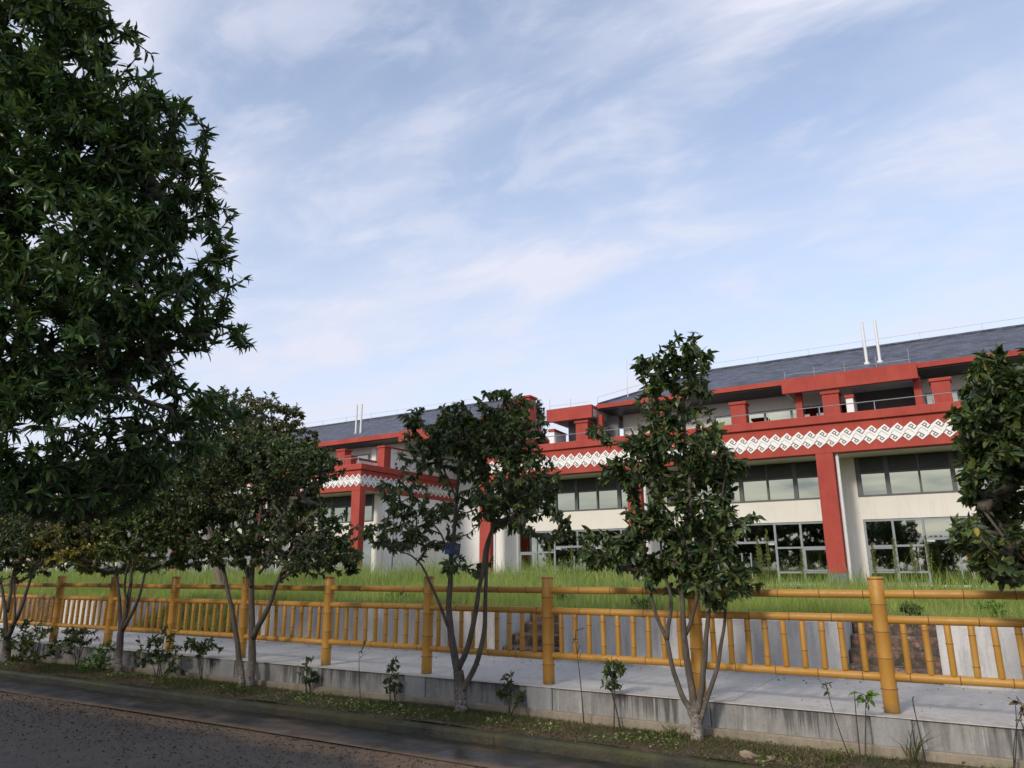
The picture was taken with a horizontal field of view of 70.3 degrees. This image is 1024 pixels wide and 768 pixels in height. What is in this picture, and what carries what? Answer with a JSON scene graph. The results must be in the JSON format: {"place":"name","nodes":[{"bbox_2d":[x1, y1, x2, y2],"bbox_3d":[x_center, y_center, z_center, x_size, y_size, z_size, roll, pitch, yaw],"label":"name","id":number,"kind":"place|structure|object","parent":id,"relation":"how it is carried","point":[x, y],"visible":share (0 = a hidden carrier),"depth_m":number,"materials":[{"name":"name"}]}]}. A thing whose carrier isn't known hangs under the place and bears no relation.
{"place":"outdoors","nodes":[
{"label":"outdoors","id":0,"kind":"place"},
{"bbox_2d":[0,676,486,767],"bbox_3d":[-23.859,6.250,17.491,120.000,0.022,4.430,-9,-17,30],"label":"road","id":1,"kind":"structure","parent":0,"point":[92,748],"depth_m":6.90,"materials":[{"name":"grey asphalt"}]},
{"bbox_2d":[0,677,648,767],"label":"gutter","id":2,"kind":"object","parent":1,"relation":"on","point":[472,753],"visible":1,"depth_m":7.42,"materials":[{"name":"grey concrete"}]},
{"bbox_2d":[0,630,1011,767],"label":"leaf litter","id":3,"kind":"object","parent":1,"relation":"on","point":[174,747],"visible":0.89,"depth_m":7.27,"materials":[{"name":"brown plant"}]},
{"bbox_2d":[536,399,546,430],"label":"distant tree","id":4,"kind":"object","parent":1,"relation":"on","point":[538,408],"visible":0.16,"depth_m":87.56,"materials":[{"name":"green plant"}]},
{"bbox_2d":[0,669,774,767],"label":"kerb","id":5,"kind":"structure","parent":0,"point":[628,756],"depth_m":7.26,"materials":[{"name":"grey concrete"}]},
{"bbox_2d":[0,661,978,767],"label":"planting strip","id":6,"kind":"object","parent":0,"point":[679,748],"visible":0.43,"depth_m":6.63,"materials":[{"name":"soil"}]},
{"bbox_2d":[0,619,63,663],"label":"shrub","id":7,"kind":"object","parent":6,"relation":"on","point":[25,643],"visible":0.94,"depth_m":12.11,"materials":[{"name":"green plant"}]},
{"bbox_2d":[0,490,105,661],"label":"street tree","id":8,"kind":"object","parent":6,"relation":"on","point":[12,533],"visible":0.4,"depth_m":12.17,"materials":[{"name":"green plant"}]},
{"bbox_2d":[52,626,99,665],"bbox_3d":[-7.099,4.251,11.750,0.897,0.671,0.618,-9,-17,30],"label":"shrub","id":9,"kind":"object","parent":6,"relation":"on","point":[72,638],"visible":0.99,"depth_m":11.72,"materials":[{"name":"green plant"}]},
{"bbox_2d":[78,637,115,672],"bbox_3d":[-6.236,4.108,10.967,0.599,0.556,0.500,-9,-17,30],"label":"shrub","id":10,"kind":"object","parent":6,"relation":"on","point":[95,659],"visible":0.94,"depth_m":10.88,"materials":[{"name":"green plant"}]},
{"bbox_2d":[30,449,236,673],"bbox_3d":[-5.833,2.628,11.220,3.638,3.503,1.798,-9,-17,30],"label":"street tree","id":11,"kind":"object","parent":6,"relation":"on","point":[123,547],"visible":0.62,"depth_m":10.91,"materials":[{"name":"green plant"}]},
{"bbox_2d":[130,624,190,677],"bbox_3d":[-4.987,3.804,10.283,1.004,0.792,0.607,-9,-17,30],"label":"shrub","id":12,"kind":"object","parent":6,"relation":"on","point":[160,655],"visible":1,"depth_m":10.20,"materials":[{"name":"green plant"}]},
{"bbox_2d":[183,636,223,678],"bbox_3d":[-4.356,3.841,10.150,0.523,0.642,0.477,-9,-17,30],"label":"shrub","id":13,"kind":"object","parent":6,"relation":"on","point":[201,648],"visible":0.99,"depth_m":10.10,"materials":[{"name":"green plant"}]},
{"bbox_2d":[140,418,363,686],"bbox_3d":[-3.550,2.221,9.871,3.496,3.528,1.875,-9,-17,30],"label":"street tree","id":14,"kind":"object","parent":6,"relation":"on","point":[294,458],"visible":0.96,"depth_m":9.67,"materials":[{"name":"green plant"}]},
{"bbox_2d":[296,655,320,692],"bbox_3d":[-2.515,3.641,9.063,0.345,0.473,0.330,5,-15,-20],"label":"shrub","id":15,"kind":"object","parent":6,"relation":"on","point":[308,680],"visible":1,"depth_m":9.03,"materials":[{"name":"green plant"}]},
{"bbox_2d":[359,640,366,697],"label":"sapling","id":16,"kind":"object","parent":6,"relation":"on","point":[359,667],"visible":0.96,"depth_m":8.70,"materials":[{"name":"green plant"}]},
{"bbox_2d":[382,656,402,700],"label":"shrub","id":17,"kind":"object","parent":6,"relation":"on","point":[389,678],"visible":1,"depth_m":8.34,"materials":[{"name":"green plant"}]},
{"bbox_2d":[361,388,576,711],"bbox_3d":[-0.540,1.780,8.063,2.482,3.470,1.324,-9,-17,30],"label":"street tree","id":18,"kind":"object","parent":6,"relation":"on","point":[497,427],"visible":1,"depth_m":8.02,"materials":[{"name":"green plant"}]},
{"bbox_2d":[444,542,460,554],"bbox_3d":[-0.662,1.849,8.153,0.183,0.147,0.092,0,-14,1],"label":"tree sign","id":19,"kind":"object","parent":18,"relation":"attached to","point":[452,548],"visible":1,"depth_m":8.11,"materials":[{"name":"blue metal"}]},
{"bbox_2d":[1,659,991,767],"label":"dry straw","id":20,"kind":"object","parent":6,"relation":"on","point":[535,720],"visible":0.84,"depth_m":7.03,"materials":[{"name":"brown plant"}]},
{"bbox_2d":[0,658,1012,767],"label":"strip weeds","id":21,"kind":"object","parent":6,"relation":"on","point":[56,667],"visible":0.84,"depth_m":7.41,"materials":[{"name":"green plant"}]},
{"bbox_2d":[495,671,525,715],"bbox_3d":[-0.023,3.224,7.536,0.331,0.503,0.330,-5,-15,19],"label":"shrub","id":22,"kind":"object","parent":6,"relation":"on","point":[501,694],"visible":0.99,"depth_m":7.53,"materials":[{"name":"green plant"}]},
{"bbox_2d":[0,639,1023,767],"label":"concrete wall","id":23,"kind":"structure","parent":6,"relation":"on","point":[972,743],"depth_m":6.88,"materials":[{"name":"grey concrete"}]},
{"bbox_2d":[571,628,583,723],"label":"sapling","id":24,"kind":"object","parent":6,"relation":"on","point":[575,638],"visible":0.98,"depth_m":7.13,"materials":[{"name":"green plant"}]},
{"bbox_2d":[599,657,626,727],"bbox_3d":[0.969,3.000,7.030,0.306,0.673,0.302,7,-16,-25],"label":"sapling","id":25,"kind":"object","parent":6,"relation":"on","point":[619,668],"visible":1,"depth_m":7.01,"materials":[{"name":"green plant"}]},
{"bbox_2d":[574,329,766,740],"bbox_3d":[1.480,1.386,6.951,1.902,3.761,1.156,-9,-17,30],"label":"street tree","id":26,"kind":"object","parent":6,"relation":"on","point":[683,558],"visible":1,"depth_m":6.79,"materials":[{"name":"green plant"}]},
{"bbox_2d":[657,718,688,738],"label":"grass tuft","id":27,"kind":"object","parent":6,"relation":"on","point":[671,735],"visible":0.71,"depth_m":6.45,"materials":[{"name":"green plant"}]},
{"bbox_2d":[739,750,757,757],"bbox_3d":[1.912,3.011,5.877,0.140,0.104,0.141,-2,-15,6],"label":"stone","id":28,"kind":"object","parent":6,"relation":"on","point":[745,752],"visible":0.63,"depth_m":5.85,"materials":[{"name":"beige stone"}]},
{"bbox_2d":[815,745,845,765],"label":"grass tuft","id":29,"kind":"object","parent":6,"relation":"on","point":[831,758],"visible":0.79,"depth_m":5.63,"materials":[{"name":"green plant"}]},
{"bbox_2d":[821,682,848,753],"bbox_3d":[2.615,2.749,5.931,0.288,0.598,0.162,10,-17,-34],"label":"sapling","id":30,"kind":"object","parent":6,"relation":"on","point":[827,691],"visible":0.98,"depth_m":5.93,"materials":[{"name":"green plant"}]},
{"bbox_2d":[849,690,879,758],"bbox_3d":[2.858,2.739,5.808,0.219,0.555,0.171,1,-14,-5],"label":"sapling","id":31,"kind":"object","parent":6,"relation":"on","point":[868,697],"visible":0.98,"depth_m":5.85,"materials":[{"name":"green plant"}]},
{"bbox_2d":[912,696,925,763],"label":"sapling","id":32,"kind":"object","parent":6,"relation":"on","point":[919,731],"visible":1,"depth_m":5.57,"materials":[{"name":"brown plant"}]},
{"bbox_2d":[892,725,947,762],"bbox_3d":[3.170,2.801,5.664,0.337,0.316,0.419,8,-16,-28],"label":"grass tuft","id":33,"kind":"object","parent":6,"relation":"on","point":[918,747],"visible":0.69,"depth_m":5.66,"materials":[{"name":"green plant"}]},
{"bbox_2d":[942,343,1023,592],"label":"street tree","id":34,"kind":"object","parent":6,"relation":"on","point":[987,421],"visible":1,"depth_m":5.43,"materials":[{"name":"green plant"}]},
{"bbox_2d":[1009,696,1023,767],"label":"sapling","id":35,"kind":"object","parent":6,"relation":"on","point":[1015,703],"visible":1,"depth_m":5.33,"materials":[{"name":"green plant"}]},
{"bbox_2d":[0,624,1023,725],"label":"walkway","id":36,"kind":"structure","parent":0,"point":[935,701],"depth_m":7.89,"materials":[{"name":"concrete"}]},
{"bbox_2d":[0,597,51,623],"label":"retaining wall","id":37,"kind":"structure","parent":36,"relation":"on","point":[26,607],"depth_m":17.41,"materials":[{"name":"concrete"}]},
{"bbox_2d":[59,600,165,631],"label":"retaining wall","id":38,"kind":"structure","parent":36,"relation":"on","point":[137,615],"depth_m":15.39,"materials":[{"name":"concrete"}]},
{"bbox_2d":[232,605,530,656],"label":"retaining wall","id":39,"kind":"structure","parent":36,"relation":"on","point":[491,628],"depth_m":11.29,"materials":[{"name":"concrete"}]},
{"bbox_2d":[0,576,1023,713],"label":"bamboo fence","id":40,"kind":"object","parent":36,"relation":"on","point":[887,676],"visible":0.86,"depth_m":7.72,"materials":[{"name":"paint"}]},
{"bbox_2d":[558,614,852,679],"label":"retaining wall","id":41,"kind":"structure","parent":36,"relation":"on","point":[813,645],"depth_m":8.67,"materials":[{"name":"concrete"}]},
{"bbox_2d":[936,625,1023,691],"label":"retaining wall","id":42,"kind":"structure","parent":36,"relation":"on","point":[987,661],"depth_m":7.41,"materials":[{"name":"concrete"}]},
{"bbox_2d":[0,0,1023,489],"label":"sky","id":43,"kind":"structure","parent":0,"point":[439,201],"materials":[{"name":"blue"}]},
{"bbox_2d":[32,588,1020,617],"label":"lawn ground","id":44,"kind":"structure","parent":0,"point":[777,608],"depth_m":11.03,"materials":[{"name":"green plant"}]},
{"bbox_2d":[19,604,51,626],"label":"brick steps","id":45,"kind":"structure","parent":44,"relation":"on","point":[39,614],"depth_m":17.08,"materials":[{"name":"brick"}]},
{"bbox_2d":[1,449,223,575],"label":"shop building","id":46,"kind":"structure","parent":44,"relation":"on","point":[153,555],"depth_m":68.17,"materials":[{"name":"white paint"}]},
{"bbox_2d":[122,554,166,580],"bbox_3d":[-17.738,9.017,35.313,3.039,1.600,1.559,-12,-19,39],"label":"lawn shrub","id":47,"kind":"object","parent":44,"relation":"on","point":[153,565],"visible":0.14,"depth_m":35.18,"materials":[{"name":"green plant"}]},
{"bbox_2d":[135,603,235,638],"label":"brick steps","id":48,"kind":"structure","parent":44,"relation":"on","point":[231,631],"depth_m":14.32,"materials":[{"name":"brick"}]},
{"bbox_2d":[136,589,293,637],"bbox_3d":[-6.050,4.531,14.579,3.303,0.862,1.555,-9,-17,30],"label":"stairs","id":49,"kind":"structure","parent":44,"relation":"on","point":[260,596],"depth_m":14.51,"materials":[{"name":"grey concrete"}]},
{"bbox_2d":[164,385,319,583],"bbox_3d":[-8.293,3.028,20.058,6.549,6.129,2.756,-9,-17,30],"label":"lawn tree","id":50,"kind":"object","parent":44,"relation":"on","point":[246,399],"visible":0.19,"depth_m":19.57,"materials":[{"name":"green plant"}]},
{"bbox_2d":[170,395,549,578],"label":"shop building","id":51,"kind":"structure","parent":44,"relation":"on","point":[365,450],"depth_m":53.41,"materials":[{"name":"white paint"}]},
{"bbox_2d":[207,551,228,571],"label":"shop window","id":52,"kind":"structure","parent":51,"relation":"in","point":[224,558],"depth_m":56.94,"materials":[{"name":"grey glass"}]},
{"bbox_2d":[228,556,250,575],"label":"shop door","id":53,"kind":"structure","parent":51,"relation":"in","point":[249,557],"depth_m":56.04,"materials":[{"name":"grey glass"}]},
{"bbox_2d":[214,501,278,528],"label":"upper window","id":54,"kind":"structure","parent":51,"relation":"in","point":[235,522],"depth_m":57.17,"materials":[{"name":"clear glass"}]},
{"bbox_2d":[263,541,275,575],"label":"shop window","id":55,"kind":"structure","parent":51,"relation":"in","point":[275,541],"depth_m":54.12,"materials":[{"name":"grey glass"}]},
{"bbox_2d":[267,454,369,469],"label":"terrace window","id":56,"kind":"structure","parent":51,"relation":"in","point":[365,456],"depth_m":55.85,"materials":[{"name":"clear glass"}]},
{"bbox_2d":[320,552,343,573],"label":"shop door","id":57,"kind":"structure","parent":51,"relation":"in","point":[340,565],"depth_m":50.72,"materials":[{"name":"grey glass"}]},
{"bbox_2d":[293,494,374,523],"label":"upper window","id":58,"kind":"structure","parent":51,"relation":"in","point":[342,503],"depth_m":51.48,"materials":[{"name":"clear glass"}]},
{"bbox_2d":[343,539,371,574],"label":"shop window","id":59,"kind":"structure","parent":51,"relation":"in","point":[367,551],"depth_m":49.60,"materials":[{"name":"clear glass"}]},
{"bbox_2d":[386,592,413,599],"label":"weed clump","id":60,"kind":"object","parent":44,"relation":"on","point":[401,593],"visible":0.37,"depth_m":14.78,"materials":[{"name":"green plant"}]},
{"bbox_2d":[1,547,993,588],"bbox_3d":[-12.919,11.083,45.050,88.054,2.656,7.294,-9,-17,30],"label":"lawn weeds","id":61,"kind":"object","parent":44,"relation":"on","point":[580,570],"visible":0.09,"depth_m":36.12,"materials":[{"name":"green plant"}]},
{"bbox_2d":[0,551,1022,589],"bbox_3d":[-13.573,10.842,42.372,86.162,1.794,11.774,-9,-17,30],"label":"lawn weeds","id":62,"kind":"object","parent":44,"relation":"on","point":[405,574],"visible":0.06,"depth_m":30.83,"materials":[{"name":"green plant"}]},
{"bbox_2d":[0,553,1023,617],"bbox_3d":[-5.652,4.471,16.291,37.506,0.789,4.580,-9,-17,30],"label":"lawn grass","id":63,"kind":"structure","parent":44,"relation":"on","point":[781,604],"depth_m":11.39,"materials":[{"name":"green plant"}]},
{"bbox_2d":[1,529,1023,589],"bbox_3d":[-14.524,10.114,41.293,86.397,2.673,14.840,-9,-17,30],"label":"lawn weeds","id":64,"kind":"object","parent":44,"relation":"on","point":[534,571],"visible":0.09,"depth_m":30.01,"materials":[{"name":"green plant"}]},
{"bbox_2d":[503,613,558,659],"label":"brick steps","id":65,"kind":"structure","parent":44,"relation":"on","point":[528,641],"depth_m":10.50,"materials":[{"name":"brick"}]},
{"bbox_2d":[546,542,551,570],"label":"tall weed","id":66,"kind":"object","parent":44,"relation":"on","point":[549,551],"visible":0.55,"depth_m":33.21,"materials":[{"name":"green plant"}]},
{"bbox_2d":[553,586,577,604],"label":"weed clump","id":67,"kind":"object","parent":44,"relation":"on","point":[574,598],"visible":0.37,"depth_m":12.35,"materials":[{"name":"green plant"}]},
{"bbox_2d":[569,547,573,573],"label":"tall weed","id":68,"kind":"object","parent":44,"relation":"on","point":[572,564],"visible":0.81,"depth_m":33.64,"materials":[{"name":"green plant"}]},
{"bbox_2d":[590,558,626,578],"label":"lawn shrub","id":69,"kind":"object","parent":44,"relation":"on","point":[614,568],"visible":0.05,"depth_m":32.31,"materials":[{"name":"green plant"}]},
{"bbox_2d":[479,317,1023,587],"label":"shop building","id":70,"kind":"structure","parent":44,"relation":"on","point":[849,454],"depth_m":36.05,"materials":[{"name":"white paint"}]},
{"bbox_2d":[518,531,555,573],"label":"shop window","id":71,"kind":"structure","parent":70,"relation":"in","point":[528,543],"depth_m":42.98,"materials":[{"name":"grey glass"}]},
{"bbox_2d":[523,476,627,512],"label":"upper window","id":72,"kind":"structure","parent":70,"relation":"in","point":[584,494],"depth_m":41.96,"materials":[{"name":"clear glass"}]},
{"bbox_2d":[556,529,600,578],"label":"shop door","id":73,"kind":"structure","parent":70,"relation":"in","point":[563,549],"depth_m":41.78,"materials":[{"name":"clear glass"}]},
{"bbox_2d":[600,528,626,574],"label":"shop window","id":74,"kind":"structure","parent":70,"relation":"in","point":[621,529],"depth_m":40.69,"materials":[{"name":"grey glass"}]},
{"bbox_2d":[675,526,719,569],"bbox_3d":[9.559,8.925,38.076,2.500,2.940,0.140,-9,-17,30],"label":"shop window","id":75,"kind":"structure","parent":70,"relation":"in","point":[709,540],"depth_m":37.87,"materials":[{"name":"grey glass"}]},
{"bbox_2d":[666,461,819,506],"bbox_3d":[11.843,5.215,37.606,8.000,1.872,0.152,-9,-17,30],"label":"upper window","id":76,"kind":"structure","parent":70,"relation":"in","point":[798,480],"depth_m":36.68,"materials":[{"name":"grey glass"}]},
{"bbox_2d":[717,523,777,583],"bbox_3d":[11.833,8.587,36.697,2.860,2.990,0.165,-9,-17,30],"label":"shop door","id":77,"kind":"structure","parent":70,"relation":"in","point":[758,530],"depth_m":36.53,"materials":[{"name":"grey glass"}]},
{"bbox_2d":[714,402,846,424],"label":"terrace window","id":78,"kind":"structure","parent":70,"relation":"in","point":[812,411],"depth_m":40.91,"materials":[{"name":"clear glass"}]},
{"bbox_2d":[773,521,828,583],"bbox_3d":[14.140,8.214,35.385,2.500,2.940,0.140,-9,-17,30],"label":"shop window","id":79,"kind":"structure","parent":70,"relation":"in","point":[789,538],"depth_m":35.47,"materials":[{"name":"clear glass"}]},
{"bbox_2d":[863,518,932,584],"bbox_3d":[17.635,7.671,33.332,2.500,2.940,0.140,-9,-17,30],"label":"shop window","id":80,"kind":"structure","parent":70,"relation":"in","point":[906,531],"depth_m":33.35,"materials":[{"name":"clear glass"}]},
{"bbox_2d":[854,451,1023,496],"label":"upper window","id":81,"kind":"structure","parent":70,"relation":"in","point":[917,473],"depth_m":33.75,"materials":[{"name":"grey glass"}]},
{"bbox_2d":[924,387,981,403],"bbox_3d":[27.451,0.206,33.530,14.720,1.420,0.088,-9,-17,30],"label":"terrace window","id":82,"kind":"structure","parent":70,"relation":"in","point":[928,399],"depth_m":37.13,"materials":[{"name":"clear glass"}]},
{"bbox_2d":[923,516,1002,584],"bbox_3d":[19.909,7.333,31.953,2.860,2.990,0.165,-9,-17,30],"label":"shop door","id":83,"kind":"structure","parent":70,"relation":"in","point":[935,527],"depth_m":32.40,"materials":[{"name":"grey glass"}]},
{"bbox_2d":[754,536,762,581],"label":"tall weed","id":84,"kind":"object","parent":44,"relation":"on","point":[758,548],"visible":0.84,"depth_m":29.42,"materials":[{"name":"green plant"}]},
{"bbox_2d":[759,547,764,583],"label":"tall weed","id":85,"kind":"object","parent":44,"relation":"on","point":[760,549],"visible":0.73,"depth_m":31.18,"materials":[{"name":"green plant"}]},
{"bbox_2d":[764,529,773,580],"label":"tall weed","id":86,"kind":"object","parent":44,"relation":"on","point":[767,549],"visible":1,"depth_m":28.35,"materials":[{"name":"green plant"}]},
{"bbox_2d":[800,549,804,581],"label":"tall weed","id":87,"kind":"object","parent":44,"relation":"on","point":[802,566],"visible":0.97,"depth_m":29.38,"materials":[{"name":"green plant"}]},
{"bbox_2d":[870,542,877,574],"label":"tall weed","id":88,"kind":"object","parent":44,"relation":"on","point":[873,558],"visible":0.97,"depth_m":26.34,"materials":[{"name":"green plant"}]},
{"bbox_2d":[890,538,899,575],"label":"tall weed","id":89,"kind":"object","parent":44,"relation":"on","point":[894,552],"visible":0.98,"depth_m":26.93,"materials":[{"name":"green plant"}]},
{"bbox_2d":[848,622,943,684],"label":"brick steps","id":90,"kind":"structure","parent":44,"relation":"on","point":[917,652],"depth_m":8.24,"materials":[{"name":"brown brick"}]},
{"bbox_2d":[898,602,925,615],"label":"weed clump","id":91,"kind":"object","parent":44,"relation":"on","point":[906,606],"visible":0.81,"depth_m":8.68,"materials":[{"name":"green plant"}]},
{"bbox_2d":[909,544,917,585],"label":"tall weed","id":92,"kind":"object","parent":44,"relation":"on","point":[913,565],"visible":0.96,"depth_m":24.87,"materials":[{"name":"green plant"}]},
{"bbox_2d":[923,535,933,585],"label":"tall weed","id":93,"kind":"object","parent":44,"relation":"on","point":[927,552],"visible":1,"depth_m":27.20,"materials":[{"name":"green plant"}]},
{"bbox_2d":[974,600,1006,617],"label":"weed clump","id":94,"kind":"object","parent":44,"relation":"on","point":[991,606],"visible":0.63,"depth_m":8.51,"materials":[{"name":"green plant"}]},
{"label":"lawn edge","id":95,"kind":"structure","parent":0,"visible":0},
{"bbox_2d":[0,574,1023,626],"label":"lawn weeds","id":96,"kind":"object","parent":95,"relation":"on","point":[578,605],"visible":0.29,"depth_m":11.56,"materials":[{"name":"green plant"}]},
{"bbox_2d":[630,595,651,609],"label":"weed clump","id":97,"kind":"object","parent":95,"relation":"on","point":[642,601],"visible":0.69,"depth_m":10.33,"materials":[{"name":"green plant"}]},
{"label":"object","id":98,"kind":"structure","parent":0,"visible":0},
{"bbox_2d":[0,0,257,533],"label":"overhanging tree","id":99,"kind":"object","parent":98,"relation":"on","point":[109,181],"visible":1,"depth_m":4.97,"materials":[{"name":"green plant"}]}
]}

